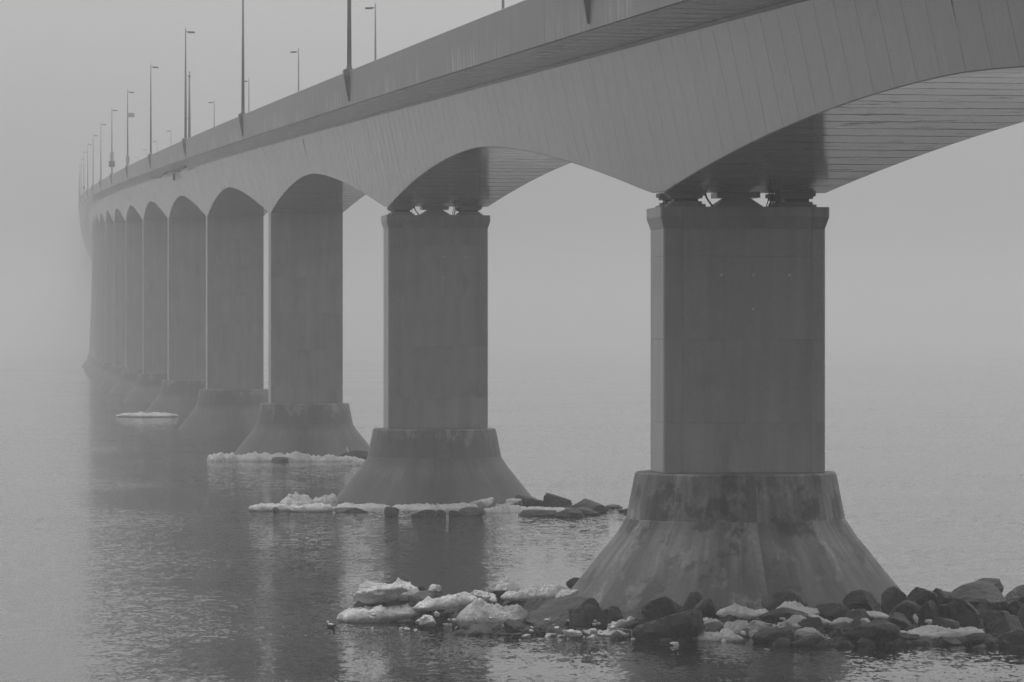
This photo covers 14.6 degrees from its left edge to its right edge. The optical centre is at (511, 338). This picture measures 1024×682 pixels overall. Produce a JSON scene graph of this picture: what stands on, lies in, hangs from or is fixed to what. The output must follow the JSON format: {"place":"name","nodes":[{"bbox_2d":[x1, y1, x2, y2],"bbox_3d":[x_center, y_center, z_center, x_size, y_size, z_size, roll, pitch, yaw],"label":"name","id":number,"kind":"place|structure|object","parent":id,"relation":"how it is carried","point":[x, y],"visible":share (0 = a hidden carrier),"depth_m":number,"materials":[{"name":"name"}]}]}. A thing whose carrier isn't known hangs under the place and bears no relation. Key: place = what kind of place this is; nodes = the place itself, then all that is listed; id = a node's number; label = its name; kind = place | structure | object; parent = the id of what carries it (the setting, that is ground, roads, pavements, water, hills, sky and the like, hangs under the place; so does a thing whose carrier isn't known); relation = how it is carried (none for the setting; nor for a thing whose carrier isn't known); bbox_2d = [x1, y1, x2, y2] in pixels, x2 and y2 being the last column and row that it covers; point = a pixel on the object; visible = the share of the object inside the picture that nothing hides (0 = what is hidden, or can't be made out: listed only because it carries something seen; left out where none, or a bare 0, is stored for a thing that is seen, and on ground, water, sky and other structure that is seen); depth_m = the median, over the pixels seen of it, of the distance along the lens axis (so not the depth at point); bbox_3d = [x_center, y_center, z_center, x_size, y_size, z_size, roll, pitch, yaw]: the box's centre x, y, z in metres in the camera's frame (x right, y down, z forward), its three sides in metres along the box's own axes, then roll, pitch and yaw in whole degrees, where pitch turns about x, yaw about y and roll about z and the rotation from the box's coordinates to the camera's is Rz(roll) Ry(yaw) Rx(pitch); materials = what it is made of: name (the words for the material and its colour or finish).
{"place":"outdoors","nodes":[
{"label":"outdoors","id":0,"kind":"place"},
{"bbox_2d":[0,343,1023,681],"bbox_3d":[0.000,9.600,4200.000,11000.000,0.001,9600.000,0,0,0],"label":"sea","id":1,"kind":"structure","parent":0,"point":[142,549],"depth_m":203.00,"materials":[{"name":"grey liquid"}]},
{"bbox_2d":[81,251,92,366],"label":"bridge pier","id":2,"kind":"structure","parent":1,"relation":"in","point":[90,345],"depth_m":1342.77,"materials":[{"name":"concrete"}]},
{"bbox_2d":[84,232,93,368],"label":"bridge pier","id":3,"kind":"structure","parent":1,"relation":"in","point":[86,366],"depth_m":1251.34,"materials":[{"name":"concrete"}]},
{"bbox_2d":[84,228,95,371],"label":"bridge pier","id":4,"kind":"structure","parent":1,"relation":"in","point":[89,366],"depth_m":1159.04,"materials":[{"name":"concrete"}]},
{"bbox_2d":[86,225,99,373],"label":"bridge pier","id":5,"kind":"structure","parent":1,"relation":"in","point":[91,369],"depth_m":1066.78,"materials":[{"name":"concrete"}]},
{"bbox_2d":[88,224,105,377],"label":"bridge pier","id":6,"kind":"structure","parent":1,"relation":"in","point":[95,372],"depth_m":974.48,"materials":[{"name":"concrete"}]},
{"bbox_2d":[92,223,113,381],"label":"bridge pier","id":7,"kind":"structure","parent":1,"relation":"in","point":[102,375],"depth_m":882.26,"materials":[{"name":"concrete"}]},
{"bbox_2d":[99,222,125,386],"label":"bridge pier","id":8,"kind":"structure","parent":1,"relation":"in","point":[112,378],"depth_m":789.99,"materials":[{"name":"concrete"}]},
{"bbox_2d":[109,221,142,393],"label":"bridge pier","id":9,"kind":"structure","parent":1,"relation":"in","point":[126,383],"depth_m":697.70,"materials":[{"name":"concrete"}]},
{"bbox_2d":[123,220,167,401],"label":"bridge pier","id":10,"kind":"structure","parent":1,"relation":"in","point":[150,378],"depth_m":605.46,"materials":[{"name":"concrete"}]},
{"bbox_2d":[116,411,177,416],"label":"ice floe","id":11,"kind":"object","parent":1,"relation":"on","point":[151,414],"visible":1,"depth_m":487.12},
{"bbox_2d":[145,218,205,413],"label":"bridge pier","id":12,"kind":"structure","parent":1,"relation":"in","point":[183,384],"depth_m":513.19,"materials":[{"name":"concrete"}]},
{"bbox_2d":[178,216,267,430],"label":"bridge pier","id":13,"kind":"structure","parent":1,"relation":"in","point":[233,396],"depth_m":420.95,"materials":[{"name":"concrete"}]},
{"bbox_2d":[207,452,238,461],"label":"ice floe","id":14,"kind":"object","parent":1,"relation":"on","point":[227,457],"visible":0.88,"depth_m":312.00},
{"bbox_2d":[235,451,271,461],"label":"ice floe","id":15,"kind":"object","parent":1,"relation":"on","point":[254,456],"visible":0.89,"depth_m":312.24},
{"bbox_2d":[248,503,288,511],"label":"ice crust","id":16,"kind":"object","parent":1,"relation":"on","point":[266,507],"visible":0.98,"depth_m":221.49},
{"bbox_2d":[271,451,320,461],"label":"ice floe","id":17,"kind":"object","parent":1,"relation":"on","point":[295,456],"visible":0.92,"depth_m":312.12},
{"bbox_2d":[280,491,313,502],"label":"ice crust","id":18,"kind":"object","parent":1,"relation":"on","point":[296,497],"visible":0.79,"depth_m":234.35},
{"bbox_2d":[234,212,368,456],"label":"bridge pier","id":19,"kind":"structure","parent":1,"relation":"in","point":[305,409],"depth_m":328.63,"materials":[{"name":"concrete"}]},
{"bbox_2d":[289,503,333,511],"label":"ice crust","id":20,"kind":"object","parent":1,"relation":"on","point":[318,507],"visible":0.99,"depth_m":220.94},
{"bbox_2d":[313,493,337,501],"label":"ice crust","id":21,"kind":"object","parent":1,"relation":"on","point":[331,497],"visible":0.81,"depth_m":235.51},
{"bbox_2d":[318,454,364,461],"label":"ice floe","id":22,"kind":"object","parent":1,"relation":"on","point":[330,458],"visible":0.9,"depth_m":312.16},
{"bbox_2d":[332,507,367,512],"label":"boulder","id":23,"kind":"object","parent":1,"relation":"on","point":[347,510],"visible":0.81,"depth_m":220.44,"materials":[{"name":"stone"}]},
{"bbox_2d":[337,450,367,459],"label":"rock","id":24,"kind":"object","parent":1,"relation":"in","point":[361,454],"visible":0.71,"depth_m":314.04,"materials":[{"name":"stone"}]},
{"bbox_2d":[333,502,390,508],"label":"ice crust","id":25,"kind":"object","parent":1,"relation":"on","point":[369,506],"visible":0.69,"depth_m":225.28},
{"bbox_2d":[336,603,420,622],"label":"ice floe","id":26,"kind":"object","parent":1,"relation":"on","point":[394,613],"visible":0.98,"depth_m":135.24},
{"bbox_2d":[393,503,438,509],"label":"ice crust","id":27,"kind":"object","parent":1,"relation":"on","point":[419,506],"visible":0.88,"depth_m":224.52},
{"bbox_2d":[415,615,435,626],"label":"ice block","id":28,"kind":"object","parent":1,"relation":"on","point":[426,620],"depth_m":129.75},
{"bbox_2d":[337,206,531,503],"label":"bridge pier","id":29,"kind":"structure","parent":1,"relation":"in","point":[434,440],"depth_m":236.29,"materials":[{"name":"concrete"}]},
{"bbox_2d":[436,502,477,509],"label":"ice crust","id":30,"kind":"object","parent":1,"relation":"on","point":[456,506],"visible":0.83,"depth_m":224.57},
{"bbox_2d":[459,507,484,515],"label":"boulder","id":31,"kind":"object","parent":1,"relation":"in","point":[470,511],"visible":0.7,"depth_m":216.38,"materials":[{"name":"stone"}]},
{"bbox_2d":[470,497,493,507],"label":"ice crust","id":32,"kind":"object","parent":1,"relation":"on","point":[484,503],"visible":0.68,"depth_m":226.22},
{"bbox_2d":[469,590,496,603],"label":"ice slab","id":33,"kind":"object","parent":1,"relation":"on","point":[480,593],"depth_m":136.53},
{"bbox_2d":[456,598,527,627],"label":"ice heap","id":34,"kind":"object","parent":1,"relation":"on","point":[480,610],"visible":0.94,"depth_m":131.97,"materials":[{"name":"ice"}]},
{"bbox_2d":[484,503,523,512],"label":"ice crust","id":35,"kind":"object","parent":1,"relation":"on","point":[505,508],"visible":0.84,"depth_m":220.88},
{"bbox_2d":[515,495,542,503],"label":"boulder","id":36,"kind":"object","parent":1,"relation":"in","point":[528,500],"visible":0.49,"depth_m":231.97,"materials":[{"name":"stone"}]},
{"bbox_2d":[518,509,555,516],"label":"boulder","id":37,"kind":"object","parent":1,"relation":"in","point":[539,513],"visible":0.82,"depth_m":215.61,"materials":[{"name":"stone"}]},
{"bbox_2d":[524,583,556,598],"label":"ice block","id":38,"kind":"object","parent":1,"relation":"on","point":[544,591],"depth_m":138.43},
{"bbox_2d":[542,493,571,503],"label":"boulder","id":39,"kind":"object","parent":1,"relation":"in","point":[549,498],"visible":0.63,"depth_m":231.51,"materials":[{"name":"stone"}]},
{"bbox_2d":[555,508,583,517],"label":"boulder","id":40,"kind":"object","parent":1,"relation":"in","point":[572,513],"visible":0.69,"depth_m":214.41,"materials":[{"name":"stone"}]},
{"bbox_2d":[563,629,582,637],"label":"ice block","id":41,"kind":"object","parent":1,"relation":"on","point":[570,633],"depth_m":127.91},
{"bbox_2d":[571,498,609,512],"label":"boulder","id":42,"kind":"object","parent":1,"relation":"in","point":[592,505],"visible":0.55,"depth_m":220.65,"materials":[{"name":"stone"}]},
{"bbox_2d":[597,628,632,636],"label":"ice floe","id":43,"kind":"object","parent":1,"relation":"on","point":[607,632],"visible":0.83,"depth_m":128.96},
{"bbox_2d":[297,502,938,641],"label":"brash ice","id":44,"kind":"structure","parent":1,"relation":"on","point":[613,627],"depth_m":128.59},
{"bbox_2d":[704,619,723,629],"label":"ice block","id":45,"kind":"object","parent":1,"relation":"on","point":[713,624],"depth_m":129.44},
{"bbox_2d":[695,628,741,640],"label":"ice floe","id":46,"kind":"object","parent":1,"relation":"on","point":[726,634],"visible":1,"depth_m":126.81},
{"bbox_2d":[571,192,900,611],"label":"bridge pier","id":47,"kind":"structure","parent":1,"relation":"in","point":[735,496],"depth_m":143.93,"materials":[{"name":"concrete"}]},
{"bbox_2d":[78,0,1023,259],"bbox_3d":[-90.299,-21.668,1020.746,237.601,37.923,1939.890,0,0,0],"label":"bridge","id":48,"kind":"structure","parent":47,"relation":"on","point":[755,96],"depth_m":144.24,"materials":[{"name":"concrete"}]},
{"bbox_2d":[149,64,158,153],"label":"street lamp","id":49,"kind":"object","parent":48,"relation":"on","point":[151,113],"visible":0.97,"depth_m":459.68,"materials":[{"name":"metal"}]},
{"bbox_2d":[184,28,194,137],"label":"street lamp","id":50,"kind":"object","parent":48,"relation":"on","point":[185,116],"visible":0.99,"depth_m":379.28,"materials":[{"name":"metal"}]},
{"bbox_2d":[188,71,190,137],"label":"mast","id":51,"kind":"object","parent":48,"relation":"on","point":[189,119],"visible":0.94,"depth_m":379.32,"materials":[{"name":"metal"}]},
{"bbox_2d":[240,0,245,113],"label":"street lamp","id":52,"kind":"object","parent":48,"relation":"on","point":[242,97],"visible":1,"depth_m":297.37,"materials":[{"name":"metal"}]},
{"bbox_2d":[346,0,352,68],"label":"street lamp","id":53,"kind":"object","parent":48,"relation":"on","point":[349,60],"visible":1,"depth_m":214.58,"materials":[{"name":"metal"}]},
{"bbox_2d":[723,619,748,635],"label":"ice block","id":54,"kind":"object","parent":1,"relation":"on","point":[737,626],"depth_m":128.95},
{"bbox_2d":[746,620,781,637],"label":"ice curl","id":55,"kind":"object","parent":1,"relation":"on","point":[753,626],"visible":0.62,"depth_m":128.21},
{"bbox_2d":[776,601,819,615],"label":"ice crest","id":56,"kind":"object","parent":1,"relation":"on","point":[795,605],"visible":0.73,"depth_m":131.71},
{"bbox_2d":[795,627,822,637],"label":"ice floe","id":57,"kind":"object","parent":1,"relation":"on","point":[805,631],"visible":0.7,"depth_m":127.55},
{"bbox_2d":[830,617,853,629],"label":"ice block","id":58,"kind":"object","parent":1,"relation":"on","point":[842,623],"depth_m":128.81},
{"bbox_2d":[900,625,984,641],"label":"ice floe","id":59,"kind":"object","parent":1,"relation":"on","point":[935,631],"visible":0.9,"depth_m":126.44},
{"bbox_2d":[0,0,1023,342],"label":"sky","id":60,"kind":"structure","parent":0,"point":[928,247],"materials":[{"name":"grey"}]},
{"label":"rubble bed","id":61,"kind":"structure","parent":0,"visible":0},
{"bbox_2d":[353,599,402,607],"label":"boulder","id":62,"kind":"object","parent":61,"relation":"on","point":[357,604],"visible":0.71,"depth_m":136.23,"materials":[{"name":"stone"}]},
{"bbox_2d":[353,581,409,603],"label":"ice block","id":63,"kind":"object","parent":62,"relation":"on","point":[369,592],"depth_m":135.76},
{"bbox_2d":[392,578,418,600],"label":"ice block","id":64,"kind":"object","parent":62,"relation":"on","point":[408,586],"depth_m":136.98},
{"bbox_2d":[407,591,444,612],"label":"boulder","id":65,"kind":"object","parent":61,"relation":"on","point":[414,599],"visible":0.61,"depth_m":135.82,"materials":[{"name":"stone"}]},
{"bbox_2d":[413,611,439,622],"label":"boulder","id":66,"kind":"object","parent":61,"relation":"on","point":[430,613],"visible":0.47,"depth_m":134.75,"materials":[{"name":"stone"}]},
{"bbox_2d":[412,591,477,611],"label":"ice slab","id":67,"kind":"structure","parent":66,"relation":"on","point":[449,601],"depth_m":134.15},
{"bbox_2d":[469,624,502,634],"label":"boulder","id":68,"kind":"object","parent":61,"relation":"on","point":[484,628],"visible":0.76,"depth_m":130.07,"materials":[{"name":"stone"}]},
{"bbox_2d":[502,601,525,606],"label":"boulder","id":69,"kind":"object","parent":61,"relation":"on","point":[509,603],"visible":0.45,"depth_m":137.14,"materials":[{"name":"stone"}]},
{"bbox_2d":[500,590,529,600],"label":"ice strip","id":70,"kind":"object","parent":69,"relation":"on","point":[509,595],"visible":1,"depth_m":136.49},
{"bbox_2d":[503,619,527,632],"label":"boulder","id":71,"kind":"object","parent":61,"relation":"on","point":[511,626],"visible":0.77,"depth_m":129.55,"materials":[{"name":"stone"}]},
{"bbox_2d":[522,597,550,612],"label":"boulder","id":72,"kind":"object","parent":61,"relation":"on","point":[530,605],"visible":0.3,"depth_m":134.47,"materials":[{"name":"stone"}]},
{"bbox_2d":[526,595,598,630],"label":"boulder","id":73,"kind":"object","parent":61,"relation":"on","point":[556,610],"visible":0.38,"depth_m":131.78,"materials":[{"name":"stone"}]},
{"bbox_2d":[569,604,614,630],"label":"boulder","id":74,"kind":"object","parent":61,"relation":"on","point":[583,615],"visible":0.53,"depth_m":130.14,"materials":[{"name":"stone"}]},
{"bbox_2d":[641,596,683,621],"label":"boulder","id":75,"kind":"object","parent":61,"relation":"on","point":[659,607],"visible":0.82,"depth_m":131.42,"materials":[{"name":"stone"}]},
{"bbox_2d":[632,609,703,641],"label":"boulder","id":76,"kind":"object","parent":61,"relation":"on","point":[686,625],"visible":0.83,"depth_m":126.58,"materials":[{"name":"stone"}]},
{"bbox_2d":[681,591,702,610],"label":"boulder","id":77,"kind":"object","parent":61,"relation":"on","point":[692,600],"visible":0.52,"depth_m":133.15,"materials":[{"name":"stone"}]},
{"bbox_2d":[396,586,1012,648],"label":"rubble","id":78,"kind":"object","parent":61,"relation":"on","point":[841,642],"visible":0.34,"depth_m":127.46,"materials":[{"name":"stone"}]},
{"bbox_2d":[494,576,518,591],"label":"ice block","id":79,"kind":"object","parent":78,"relation":"on","point":[506,583],"depth_m":139.36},
{"bbox_2d":[781,614,805,629],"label":"ice block","id":80,"kind":"object","parent":78,"relation":"on","point":[792,620],"depth_m":129.00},
{"bbox_2d":[694,597,723,619],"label":"boulder","id":81,"kind":"object","parent":61,"relation":"on","point":[709,607],"visible":0.41,"depth_m":131.65,"materials":[{"name":"stone"}]},
{"bbox_2d":[752,627,795,642],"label":"boulder","id":82,"kind":"object","parent":61,"relation":"on","point":[766,635],"visible":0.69,"depth_m":126.14,"materials":[{"name":"stone"}]},
{"bbox_2d":[759,607,808,624],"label":"boulder","id":83,"kind":"object","parent":61,"relation":"on","point":[773,616],"visible":0.67,"depth_m":129.89,"materials":[{"name":"stone"}]},
{"bbox_2d":[716,603,768,619],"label":"ice shelf","id":84,"kind":"object","parent":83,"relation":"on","point":[740,612],"visible":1,"depth_m":130.42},
{"bbox_2d":[761,589,807,610],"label":"boulder","id":85,"kind":"object","parent":61,"relation":"on","point":[775,600],"visible":0.45,"depth_m":133.85,"materials":[{"name":"stone"}]},
{"bbox_2d":[798,617,824,633],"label":"boulder","id":86,"kind":"object","parent":61,"relation":"on","point":[816,623],"visible":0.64,"depth_m":128.71,"materials":[{"name":"stone"}]},
{"bbox_2d":[791,634,833,645],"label":"boulder","id":87,"kind":"object","parent":61,"relation":"on","point":[813,640],"visible":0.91,"depth_m":124.85,"materials":[{"name":"stone"}]},
{"bbox_2d":[814,603,849,621],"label":"boulder","id":88,"kind":"object","parent":61,"relation":"on","point":[831,612],"visible":0.59,"depth_m":131.57,"materials":[{"name":"stone"}]},
{"bbox_2d":[845,609,870,624],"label":"boulder","id":89,"kind":"object","parent":61,"relation":"on","point":[857,615],"visible":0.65,"depth_m":130.33,"materials":[{"name":"stone"}]},
{"bbox_2d":[843,589,879,620],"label":"boulder","id":90,"kind":"object","parent":61,"relation":"on","point":[860,599],"visible":0.47,"depth_m":134.78,"materials":[{"name":"stone"}]},
{"bbox_2d":[853,609,888,619],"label":"snow patch","id":91,"kind":"object","parent":61,"relation":"on","point":[876,615],"visible":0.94,"depth_m":130.75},
{"bbox_2d":[845,619,899,643],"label":"boulder","id":92,"kind":"object","parent":61,"relation":"on","point":[875,631],"visible":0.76,"depth_m":125.58,"materials":[{"name":"stone"}]},
{"bbox_2d":[881,586,908,614],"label":"boulder","id":93,"kind":"object","parent":61,"relation":"on","point":[892,597],"visible":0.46,"depth_m":136.26,"materials":[{"name":"stone"}]},
{"bbox_2d":[886,612,915,629],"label":"boulder","id":94,"kind":"object","parent":61,"relation":"on","point":[901,621],"visible":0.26,"depth_m":129.17,"materials":[{"name":"stone"}]},
{"bbox_2d":[888,600,920,621],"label":"boulder","id":95,"kind":"object","parent":61,"relation":"on","point":[908,609],"visible":0.46,"depth_m":131.94,"materials":[{"name":"stone"}]},
{"bbox_2d":[894,632,919,640],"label":"boulder","id":96,"kind":"object","parent":61,"relation":"on","point":[904,636],"visible":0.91,"depth_m":125.70,"materials":[{"name":"stone"}]},
{"bbox_2d":[907,587,937,607],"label":"boulder","id":97,"kind":"object","parent":61,"relation":"on","point":[919,596],"visible":0.62,"depth_m":137.68,"materials":[{"name":"stone"}]},
{"bbox_2d":[917,600,939,626],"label":"boulder","id":98,"kind":"object","parent":61,"relation":"on","point":[928,609],"visible":0.59,"depth_m":131.56,"materials":[{"name":"stone"}]},
{"bbox_2d":[933,588,950,607],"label":"boulder","id":99,"kind":"object","parent":61,"relation":"on","point":[943,597],"visible":0.47,"depth_m":138.96,"materials":[{"name":"stone"}]},
{"bbox_2d":[931,617,959,628],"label":"boulder","id":100,"kind":"object","parent":61,"relation":"on","point":[946,623],"visible":0.59,"depth_m":129.20,"materials":[{"name":"stone"}]},
{"bbox_2d":[936,636,961,644],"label":"boulder","id":101,"kind":"object","parent":61,"relation":"on","point":[949,641],"visible":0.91,"depth_m":125.37,"materials":[{"name":"stone"}]},
{"bbox_2d":[938,599,979,626],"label":"boulder","id":102,"kind":"object","parent":61,"relation":"on","point":[963,613],"visible":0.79,"depth_m":131.76,"materials":[{"name":"stone"}]},
{"bbox_2d":[949,580,1007,610],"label":"boulder","id":103,"kind":"object","parent":61,"relation":"on","point":[974,594],"visible":0.42,"depth_m":137.86,"materials":[{"name":"stone"}]},
{"bbox_2d":[965,632,997,645],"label":"boulder","id":104,"kind":"object","parent":61,"relation":"on","point":[974,639],"visible":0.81,"depth_m":124.81,"materials":[{"name":"stone"}]},
{"bbox_2d":[976,578,1003,592],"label":"boulder","id":105,"kind":"object","parent":61,"relation":"on","point":[996,582],"visible":0.2,"depth_m":140.67,"materials":[{"name":"stone"}]},
{"bbox_2d":[976,597,1005,618],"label":"boulder","id":106,"kind":"object","parent":61,"relation":"on","point":[992,603],"visible":0.44,"depth_m":133.74,"materials":[{"name":"stone"}]},
{"bbox_2d":[981,610,1022,633],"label":"boulder","id":107,"kind":"object","parent":61,"relation":"on","point":[999,622],"visible":0.65,"depth_m":129.37,"materials":[{"name":"stone"}]},
{"bbox_2d":[997,628,1023,646],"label":"boulder","id":108,"kind":"object","parent":61,"relation":"on","point":[1014,638],"visible":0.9,"depth_m":124.41,"materials":[{"name":"stone"}]},
{"bbox_2d":[1004,600,1023,615],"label":"boulder","id":109,"kind":"object","parent":61,"relation":"on","point":[1012,607],"visible":0.52,"depth_m":134.60,"materials":[{"name":"stone"}]},
{"bbox_2d":[1005,585,1023,602],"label":"boulder","id":110,"kind":"object","parent":61,"relation":"on","point":[1016,593],"visible":0.33,"depth_m":139.86,"materials":[{"name":"stone"}]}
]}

